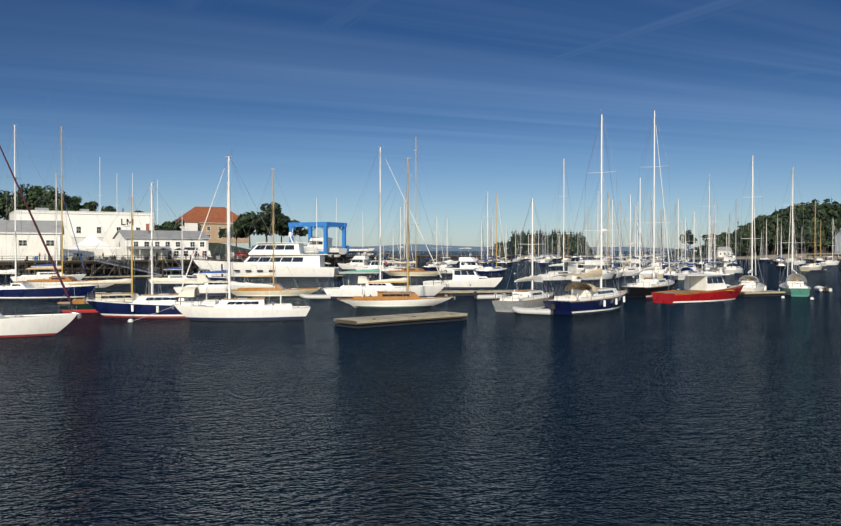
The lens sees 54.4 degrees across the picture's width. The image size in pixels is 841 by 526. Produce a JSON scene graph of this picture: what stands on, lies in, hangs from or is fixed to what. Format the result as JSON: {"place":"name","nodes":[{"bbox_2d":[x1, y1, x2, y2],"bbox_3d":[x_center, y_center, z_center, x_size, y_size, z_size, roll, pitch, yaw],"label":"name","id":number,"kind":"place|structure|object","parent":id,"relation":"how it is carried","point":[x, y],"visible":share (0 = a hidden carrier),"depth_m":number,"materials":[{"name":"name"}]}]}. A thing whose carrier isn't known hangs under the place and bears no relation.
{"place":"outdoors","nodes":[
{"label":"outdoors","id":0,"kind":"place"},
{"bbox_2d":[0,220,63,259],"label":"building","id":1,"kind":"structure","parent":0,"point":[47,230],"depth_m":180.03,"materials":[{"name":"white"}]},
{"bbox_2d":[9,208,153,258],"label":"yard building","id":2,"kind":"structure","parent":0,"point":[85,223],"depth_m":199.27,"materials":[{"name":"white paint"}]},
{"bbox_2d":[0,243,348,274],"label":"pier","id":3,"kind":"structure","parent":0,"point":[213,248],"depth_m":193.17,"materials":[{"name":"wood"}]},
{"bbox_2d":[0,184,153,224],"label":"trees","id":4,"kind":"object","parent":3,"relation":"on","point":[33,197],"visible":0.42,"depth_m":248.68,"materials":[{"name":"green plant"}]},
{"bbox_2d":[112,224,210,259],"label":"gable building","id":5,"kind":"structure","parent":3,"relation":"on","point":[141,246],"depth_m":192.11,"materials":[{"name":"white"}]},
{"bbox_2d":[175,206,248,242],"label":"shingle house","id":6,"kind":"structure","parent":3,"relation":"on","point":[195,218],"depth_m":268.11,"materials":[{"name":"orange"}]},
{"bbox_2d":[153,202,307,247],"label":"trees","id":7,"kind":"object","parent":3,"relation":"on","point":[282,221],"visible":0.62,"depth_m":247.41,"materials":[{"name":"green plant"}]},
{"bbox_2d":[0,253,511,275],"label":"shoreline","id":8,"kind":"structure","parent":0,"point":[78,262],"depth_m":181.90,"materials":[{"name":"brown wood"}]},
{"bbox_2d":[63,231,120,260],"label":"tent","id":9,"kind":"object","parent":8,"relation":"on","point":[91,240],"visible":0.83,"depth_m":176.26,"materials":[{"name":"white fabric"}]},
{"bbox_2d":[91,256,161,274],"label":"gangway","id":10,"kind":"object","parent":8,"relation":"attached to","point":[126,267],"visible":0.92,"depth_m":160.44,"materials":[{"name":"grey"}]},
{"bbox_2d":[32,248,388,260],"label":"wharf","id":11,"kind":"structure","parent":8,"relation":"on","point":[217,255],"depth_m":191.54,"materials":[{"name":"wood"}]},
{"bbox_2d":[97,158,374,252],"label":"sailboat masts","id":12,"kind":"object","parent":8,"relation":"on","point":[370,250],"visible":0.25,"depth_m":298.73,"materials":[{"name":"silver metal"}]},
{"bbox_2d":[288,222,348,257],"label":"travel lift","id":13,"kind":"object","parent":8,"relation":"on","point":[324,225],"visible":0.65,"depth_m":228.98,"materials":[{"name":"blue metal"}]},
{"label":"keel blocks","id":14,"kind":"object","parent":13,"relation":"on","visible":0},
{"bbox_2d":[303,234,346,254],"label":"motorboat","id":15,"kind":"object","parent":14,"relation":"on","point":[312,246],"visible":0.48,"depth_m":229.50,"materials":[{"name":"white"}]},
{"bbox_2d":[0,251,840,525],"bbox_3d":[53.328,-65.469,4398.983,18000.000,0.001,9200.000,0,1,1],"label":"water","id":16,"kind":"structure","parent":0,"point":[639,412],"depth_m":25.68,"materials":[{"name":"blue liquid"}]},
{"bbox_2d":[0,146,80,337],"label":"white sloop","id":17,"kind":"object","parent":16,"relation":"on","point":[15,325],"visible":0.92,"depth_m":49.06,"materials":[{"name":"white"}]},
{"bbox_2d":[10,173,85,281],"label":"sailboat","id":18,"kind":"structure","parent":16,"relation":"on","point":[43,275],"depth_m":129.88,"materials":[{"name":"white plastic"}]},
{"bbox_2d":[0,125,98,299],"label":"sailboat","id":19,"kind":"object","parent":16,"relation":"on","point":[19,290],"visible":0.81,"depth_m":85.84,"materials":[{"name":"blue"}]},
{"bbox_2d":[14,126,122,288],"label":"sailboat","id":20,"kind":"object","parent":16,"relation":"on","point":[51,280],"visible":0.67,"depth_m":109.27,"materials":[{"name":"paint"}]},
{"bbox_2d":[57,196,161,312],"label":"sailboat","id":21,"kind":"object","parent":16,"relation":"on","point":[82,307],"visible":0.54,"depth_m":68.90,"materials":[{"name":"black"}]},
{"bbox_2d":[24,259,222,277],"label":"mooring piles","id":22,"kind":"object","parent":16,"relation":"on","point":[35,271],"visible":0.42,"depth_m":148.45,"materials":[{"name":"brown wood"}]},
{"bbox_2d":[81,275,167,279],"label":"float","id":23,"kind":"object","parent":16,"relation":"on","point":[115,277],"visible":0.48,"depth_m":145.15,"materials":[{"name":"black"}]},
{"bbox_2d":[84,183,236,317],"bbox_3d":[-20.101,-1.066,63.394,11.660,11.337,3.625,0,1,-5],"label":"sailboat","id":24,"kind":"object","parent":16,"relation":"on","point":[146,305],"visible":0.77,"depth_m":62.68,"materials":[{"name":"blue"}]},
{"bbox_2d":[150,211,201,284],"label":"sailboat","id":25,"kind":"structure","parent":16,"relation":"on","point":[179,275],"depth_m":122.15,"materials":[{"name":"white"}]},
{"bbox_2d":[183,256,225,280],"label":"motorboat","id":26,"kind":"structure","parent":16,"relation":"on","point":[205,269],"depth_m":129.34,"materials":[{"name":"white plastic"}]},
{"bbox_2d":[173,183,262,294],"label":"sloop","id":27,"kind":"object","parent":16,"relation":"on","point":[216,287],"visible":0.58,"depth_m":93.50,"materials":[{"name":"white plastic"}]},
{"bbox_2d":[128,156,309,321],"bbox_3d":[-14.673,-1.841,60.092,12.970,12.994,3.130,0,1,-11],"label":"white sloop","id":28,"kind":"object","parent":16,"relation":"on","point":[229,308],"visible":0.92,"depth_m":59.65,"materials":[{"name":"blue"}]},
{"bbox_2d":[193,223,343,277],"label":"motor yacht","id":29,"kind":"object","parent":16,"relation":"on","point":[295,257],"visible":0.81,"depth_m":149.46,"materials":[{"name":"white"}]},
{"bbox_2d":[226,169,322,296],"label":"sailboat","id":30,"kind":"object","parent":16,"relation":"on","point":[264,292],"visible":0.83,"depth_m":89.60,"materials":[{"name":"white"}]},
{"bbox_2d":[299,293,330,298],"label":"tender","id":31,"kind":"object","parent":16,"relation":"on","point":[309,296],"visible":0.79,"depth_m":85.74,"materials":[{"name":"white plastic"}]},
{"bbox_2d":[308,198,342,274],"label":"sailboat","id":32,"kind":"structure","parent":16,"relation":"on","point":[340,271],"depth_m":164.15,"materials":[{"name":"white"}]},
{"bbox_2d":[337,248,387,269],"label":"cruiser","id":33,"kind":"object","parent":16,"relation":"on","point":[352,263],"visible":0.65,"depth_m":206.69,"materials":[{"name":"white plastic"}]},
{"bbox_2d":[355,260,393,273],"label":"motorboat","id":34,"kind":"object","parent":16,"relation":"on","point":[369,266],"visible":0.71,"depth_m":176.70,"materials":[{"name":"white plastic"}]},
{"bbox_2d":[323,147,446,298],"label":"sailboat","id":35,"kind":"object","parent":16,"relation":"on","point":[350,291],"visible":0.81,"depth_m":86.58,"materials":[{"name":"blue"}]},
{"bbox_2d":[375,207,411,274],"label":"sloop","id":36,"kind":"object","parent":16,"relation":"on","point":[392,268],"visible":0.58,"depth_m":169.96,"materials":[{"name":"white"}]},
{"bbox_2d":[338,158,454,307],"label":"sailboat","id":37,"kind":"object","parent":16,"relation":"on","point":[407,298],"visible":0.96,"depth_m":73.39,"materials":[{"name":"paint"}]},
{"bbox_2d":[382,233,410,264],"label":"sloop","id":38,"kind":"object","parent":16,"relation":"on","point":[391,254],"visible":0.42,"depth_m":280.95,"materials":[{"name":"white"}]},
{"bbox_2d":[385,202,414,268],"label":"sloop","id":39,"kind":"object","parent":16,"relation":"on","point":[403,246],"visible":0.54,"depth_m":201.99,"materials":[{"name":"white"}]},
{"bbox_2d":[334,311,467,327],"bbox_3d":[-1.218,4.067,57.998,10.000,0.745,2.685,-1,1,-40],"label":"float","id":40,"kind":"object","parent":16,"relation":"on","point":[391,320],"visible":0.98,"depth_m":56.60,"materials":[{"name":"beige wood"}]},
{"bbox_2d":[395,199,413,267],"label":"sloop","id":41,"kind":"object","parent":16,"relation":"on","point":[405,266],"visible":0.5,"depth_m":175.82,"materials":[{"name":"white"}]},
{"bbox_2d":[383,140,446,276],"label":"sailboat","id":42,"kind":"object","parent":16,"relation":"on","point":[417,272],"visible":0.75,"depth_m":158.97,"materials":[{"name":"white"}]},
{"bbox_2d":[422,218,443,270],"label":"sloop","id":43,"kind":"object","parent":16,"relation":"on","point":[431,266],"visible":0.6,"depth_m":205.68,"materials":[{"name":"blue"}]},
{"bbox_2d":[436,216,452,270],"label":"sloop","id":44,"kind":"object","parent":16,"relation":"on","point":[446,265],"visible":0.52,"depth_m":201.10,"materials":[{"name":"white"}]},
{"bbox_2d":[435,250,457,264],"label":"cruiser","id":45,"kind":"object","parent":16,"relation":"on","point":[449,260],"visible":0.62,"depth_m":282.16,"materials":[{"name":"white plastic"}]},
{"bbox_2d":[382,253,516,262],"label":"pier","id":46,"kind":"structure","parent":16,"relation":"on","point":[451,256],"depth_m":330.79,"materials":[{"name":"brown wood"}]},
{"bbox_2d":[439,248,484,273],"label":"cruiser","id":47,"kind":"object","parent":16,"relation":"on","point":[472,261],"visible":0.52,"depth_m":171.48,"materials":[{"name":"white plastic"}]},
{"bbox_2d":[423,256,502,288],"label":"cruiser","id":48,"kind":"object","parent":16,"relation":"on","point":[467,278],"visible":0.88,"depth_m":107.78,"materials":[{"name":"white plastic"}]},
{"bbox_2d":[435,289,516,295],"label":"float","id":49,"kind":"object","parent":16,"relation":"on","point":[464,292],"visible":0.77,"depth_m":92.73,"materials":[{"name":"black"}]},
{"bbox_2d":[477,219,485,262],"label":"sloop","id":50,"kind":"object","parent":16,"relation":"on","point":[481,224],"visible":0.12,"depth_m":199.05,"materials":[{"name":"blue"}]},
{"bbox_2d":[477,189,494,266],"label":"sloop","id":51,"kind":"object","parent":16,"relation":"on","point":[487,260],"visible":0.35,"depth_m":178.22,"materials":[{"name":"blue"}]},
{"bbox_2d":[474,291,506,298],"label":"tender","id":52,"kind":"object","parent":16,"relation":"on","point":[476,296],"visible":0.62,"depth_m":85.50,"materials":[{"name":"white plastic"}]},
{"bbox_2d":[486,217,497,264],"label":"sloop","id":53,"kind":"object","parent":16,"relation":"on","point":[492,258],"visible":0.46,"depth_m":284.06,"materials":[{"name":"black"}]},
{"bbox_2d":[477,193,514,275],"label":"sloop","id":54,"kind":"object","parent":16,"relation":"on","point":[489,271],"visible":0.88,"depth_m":165.62,"materials":[{"name":"blue"}]},
{"bbox_2d":[494,226,519,264],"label":"sloop","id":55,"kind":"object","parent":16,"relation":"on","point":[504,263],"visible":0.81,"depth_m":278.86,"materials":[{"name":"white"}]},
{"bbox_2d":[507,231,525,261],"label":"sloop","id":56,"kind":"object","parent":16,"relation":"on","point":[516,259],"visible":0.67,"depth_m":346.63,"materials":[{"name":"white"}]},
{"bbox_2d":[492,197,555,311],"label":"sailboat","id":57,"kind":"object","parent":16,"relation":"on","point":[528,298],"visible":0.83,"depth_m":70.29,"materials":[{"name":"white plastic"}]},
{"bbox_2d":[512,304,554,314],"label":"grey dinghy","id":58,"kind":"object","parent":16,"relation":"on","point":[533,311],"visible":0.92,"depth_m":65.30,"materials":[{"name":"rubber"}]},
{"bbox_2d":[526,230,552,262],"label":"sloop","id":59,"kind":"object","parent":16,"relation":"on","point":[530,261],"visible":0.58,"depth_m":316.14,"materials":[{"name":"white"}]},
{"bbox_2d":[533,158,581,281],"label":"sailboat","id":60,"kind":"object","parent":16,"relation":"on","point":[546,277],"visible":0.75,"depth_m":133.96,"materials":[{"name":"white plastic"}]},
{"bbox_2d":[543,114,628,314],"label":"sailboat","id":61,"kind":"object","parent":16,"relation":"on","point":[584,298],"visible":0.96,"depth_m":68.63,"materials":[{"name":"blue plastic"}]},
{"bbox_2d":[565,254,607,273],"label":"motorboat","id":62,"kind":"object","parent":16,"relation":"on","point":[573,268],"visible":0.15,"depth_m":139.88,"materials":[{"name":"white plastic"}]},
{"bbox_2d":[572,253,614,280],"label":"cruiser","id":63,"kind":"object","parent":16,"relation":"on","point":[607,275],"visible":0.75,"depth_m":137.10,"materials":[{"name":"white plastic"}]},
{"bbox_2d":[599,194,616,279],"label":"sloop","id":64,"kind":"object","parent":16,"relation":"on","point":[615,274],"visible":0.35,"depth_m":146.10,"materials":[{"name":"blue"}]},
{"bbox_2d":[596,200,633,278],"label":"sloop","id":65,"kind":"object","parent":16,"relation":"on","point":[621,274],"visible":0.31,"depth_m":147.21,"materials":[{"name":"blue"}]},
{"bbox_2d":[610,220,623,265],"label":"sloop","id":66,"kind":"object","parent":16,"relation":"on","point":[614,259],"visible":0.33,"depth_m":274.85,"materials":[{"name":"blue"}]},
{"bbox_2d":[603,199,631,269],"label":"sloop","id":67,"kind":"object","parent":16,"relation":"on","point":[610,267],"visible":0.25,"depth_m":163.91,"materials":[{"name":"white"}]},
{"bbox_2d":[608,194,641,276],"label":"sloop","id":68,"kind":"object","parent":16,"relation":"on","point":[629,271],"visible":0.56,"depth_m":157.92,"materials":[{"name":"white plastic"}]},
{"bbox_2d":[621,208,645,267],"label":"sloop","id":69,"kind":"object","parent":16,"relation":"on","point":[627,264],"visible":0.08,"depth_m":179.41,"materials":[{"name":"white"}]},
{"bbox_2d":[625,202,643,265],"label":"sloop","id":70,"kind":"object","parent":16,"relation":"on","point":[637,233],"visible":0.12,"depth_m":198.26,"materials":[{"name":"blue"}]},
{"bbox_2d":[625,218,643,267],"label":"sloop","id":71,"kind":"object","parent":16,"relation":"on","point":[635,243],"visible":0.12,"depth_m":177.52,"materials":[{"name":"white"}]},
{"bbox_2d":[628,253,642,269],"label":"cruiser","id":72,"kind":"object","parent":16,"relation":"on","point":[635,264],"visible":0.25,"depth_m":164.18,"materials":[{"name":"white plastic"}]},
{"bbox_2d":[621,110,674,297],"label":"sailboat","id":73,"kind":"object","parent":16,"relation":"on","point":[646,287],"visible":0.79,"depth_m":91.83,"materials":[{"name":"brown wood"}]},
{"bbox_2d":[640,195,658,278],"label":"sloop","id":74,"kind":"object","parent":16,"relation":"on","point":[648,274],"visible":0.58,"depth_m":149.06,"materials":[{"name":"white plastic"}]},
{"bbox_2d":[655,210,667,277],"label":"sloop","id":75,"kind":"object","parent":16,"relation":"on","point":[662,272],"visible":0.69,"depth_m":152.98,"materials":[{"name":"white"}]},
{"bbox_2d":[664,204,681,279],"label":"sloop","id":76,"kind":"object","parent":16,"relation":"on","point":[674,271],"visible":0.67,"depth_m":143.47,"materials":[{"name":"white"}]},
{"bbox_2d":[661,199,686,270],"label":"sloop","id":77,"kind":"object","parent":16,"relation":"on","point":[677,227],"visible":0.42,"depth_m":166.61,"materials":[{"name":"white"}]},
{"bbox_2d":[668,218,691,264],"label":"sloop","id":78,"kind":"object","parent":16,"relation":"on","point":[685,223],"visible":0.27,"depth_m":199.10,"materials":[{"name":"blue"}]},
{"bbox_2d":[675,253,704,272],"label":"cruiser","id":79,"kind":"object","parent":16,"relation":"on","point":[684,265],"visible":0.35,"depth_m":161.87,"materials":[{"name":"white plastic"}]},
{"bbox_2d":[678,212,702,279],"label":"sloop","id":80,"kind":"object","parent":16,"relation":"on","point":[691,270],"visible":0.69,"depth_m":143.36,"materials":[{"name":"blue"}]},
{"bbox_2d":[652,251,743,303],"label":"motorboat","id":81,"kind":"object","parent":16,"relation":"on","point":[706,287],"visible":0.9,"depth_m":79.99,"materials":[{"name":"red"}]},
{"bbox_2d":[696,216,715,271],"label":"sloop","id":82,"kind":"object","parent":16,"relation":"on","point":[711,227],"visible":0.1,"depth_m":152.00,"materials":[{"name":"blue"}]},
{"bbox_2d":[702,222,715,266],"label":"sloop","id":83,"kind":"object","parent":16,"relation":"on","point":[711,251],"visible":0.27,"depth_m":204.21,"materials":[{"name":"white"}]},
{"bbox_2d":[699,171,720,273],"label":"sloop","id":84,"kind":"object","parent":16,"relation":"on","point":[711,269],"visible":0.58,"depth_m":136.62,"materials":[{"name":"white"}]},
{"bbox_2d":[706,199,725,278],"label":"sloop","id":85,"kind":"object","parent":16,"relation":"on","point":[714,264],"visible":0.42,"depth_m":149.91,"materials":[{"name":"white plastic"}]},
{"bbox_2d":[717,252,737,270],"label":"cruiser","id":86,"kind":"object","parent":16,"relation":"on","point":[725,262],"visible":0.25,"depth_m":198.31,"materials":[{"name":"white plastic"}]},
{"bbox_2d":[722,214,734,271],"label":"sloop","id":87,"kind":"object","parent":16,"relation":"on","point":[729,232],"visible":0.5,"depth_m":181.49,"materials":[{"name":"white"}]},
{"bbox_2d":[724,199,742,273],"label":"sloop","id":88,"kind":"object","parent":16,"relation":"on","point":[735,269],"visible":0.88,"depth_m":176.63,"materials":[{"name":"white plastic"}]},
{"bbox_2d":[735,155,766,291],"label":"white sloop","id":89,"kind":"object","parent":16,"relation":"on","point":[751,283],"visible":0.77,"depth_m":96.71,"materials":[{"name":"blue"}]},
{"bbox_2d":[738,290,786,296],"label":"float","id":90,"kind":"object","parent":16,"relation":"on","point":[760,293],"visible":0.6,"depth_m":91.20,"materials":[{"name":"black"}]},
{"bbox_2d":[761,219,770,261],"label":"sloop","id":91,"kind":"object","parent":16,"relation":"on","point":[765,259],"visible":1,"depth_m":357.39,"materials":[{"name":"blue"}]},
{"bbox_2d":[773,218,784,263],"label":"sloop","id":92,"kind":"object","parent":16,"relation":"on","point":[775,261],"visible":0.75,"depth_m":307.13,"materials":[{"name":"white"}]},
{"bbox_2d":[776,222,786,268],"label":"sloop","id":93,"kind":"object","parent":16,"relation":"on","point":[781,265],"visible":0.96,"depth_m":224.43,"materials":[{"name":"black"}]},
{"bbox_2d":[784,222,796,261],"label":"sloop","id":94,"kind":"object","parent":16,"relation":"on","point":[793,245],"visible":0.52,"depth_m":342.25,"materials":[{"name":"white"}]},
{"bbox_2d":[778,167,810,296],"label":"sailboat","id":95,"kind":"object","parent":16,"relation":"on","point":[793,285],"visible":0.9,"depth_m":93.63,"materials":[{"name":"white"}]},
{"bbox_2d":[793,228,806,264],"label":"sloop","id":96,"kind":"object","parent":16,"relation":"on","point":[800,261],"visible":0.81,"depth_m":282.79,"materials":[{"name":"white"}]},
{"bbox_2d":[800,201,825,270],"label":"sloop","id":97,"kind":"object","parent":16,"relation":"on","point":[813,266],"visible":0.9,"depth_m":201.06,"materials":[{"name":"white plastic"}]},
{"bbox_2d":[815,224,824,262],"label":"sloop","id":98,"kind":"object","parent":16,"relation":"on","point":[818,260],"visible":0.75,"depth_m":323.35,"materials":[{"name":"white"}]},
{"bbox_2d":[814,285,831,291],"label":"tender","id":99,"kind":"object","parent":16,"relation":"on","point":[819,288],"visible":1,"depth_m":101.56,"materials":[{"name":"white plastic"}]},
{"bbox_2d":[807,252,840,262],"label":"pier","id":100,"kind":"structure","parent":16,"relation":"on","point":[814,255],"depth_m":328.14,"materials":[{"name":"brown wood"}]},
{"bbox_2d":[833,228,840,253],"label":"boathouse","id":101,"kind":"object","parent":100,"relation":"on","point":[837,237],"visible":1,"depth_m":339.85,"materials":[{"name":"white"}]},
{"bbox_2d":[820,219,838,265],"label":"sloop","id":102,"kind":"object","parent":16,"relation":"on","point":[830,262],"visible":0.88,"depth_m":264.27,"materials":[{"name":"white"}]},
{"bbox_2d":[0,0,840,248],"label":"sky","id":103,"kind":"structure","parent":0,"point":[492,95],"materials":[{"name":"blue"}]},
{"bbox_2d":[251,244,690,250],"bbox_3d":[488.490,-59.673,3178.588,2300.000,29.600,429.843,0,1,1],"label":"shoreline","id":104,"kind":"structure","parent":0,"point":[421,247],"depth_m":3369.77,"materials":[{"name":"blue"}]},
{"bbox_2d":[495,252,593,256],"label":"island ground","id":105,"kind":"structure","parent":0,"point":[524,254],"depth_m":604.11,"materials":[{"name":"green plant"}]},
{"bbox_2d":[488,228,590,256],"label":"trees","id":106,"kind":"object","parent":105,"relation":"on","point":[552,235],"visible":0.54,"depth_m":606.07,"materials":[{"name":"green plant"}]},
{"bbox_2d":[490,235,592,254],"bbox_3d":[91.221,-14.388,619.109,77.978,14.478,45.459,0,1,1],"label":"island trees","id":107,"kind":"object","parent":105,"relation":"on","point":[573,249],"visible":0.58,"depth_m":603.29,"materials":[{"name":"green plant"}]},
{"bbox_2d":[670,246,840,258],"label":"ground","id":108,"kind":"structure","parent":0,"point":[784,252],"depth_m":461.50,"materials":[{"name":"soil"}]},
{"bbox_2d":[716,247,731,256],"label":"house","id":109,"kind":"structure","parent":108,"relation":"on","point":[721,251],"depth_m":455.23,"materials":[{"name":"white"}]},
{"bbox_2d":[672,199,840,257],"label":"trees","id":110,"kind":"object","parent":108,"relation":"on","point":[827,212],"visible":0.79,"depth_m":458.67,"materials":[{"name":"green plant"}]},
{"bbox_2d":[728,199,832,255],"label":"conifers","id":111,"kind":"object","parent":108,"relation":"on","point":[827,248],"visible":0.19,"depth_m":495.28,"materials":[{"name":"green plant"}]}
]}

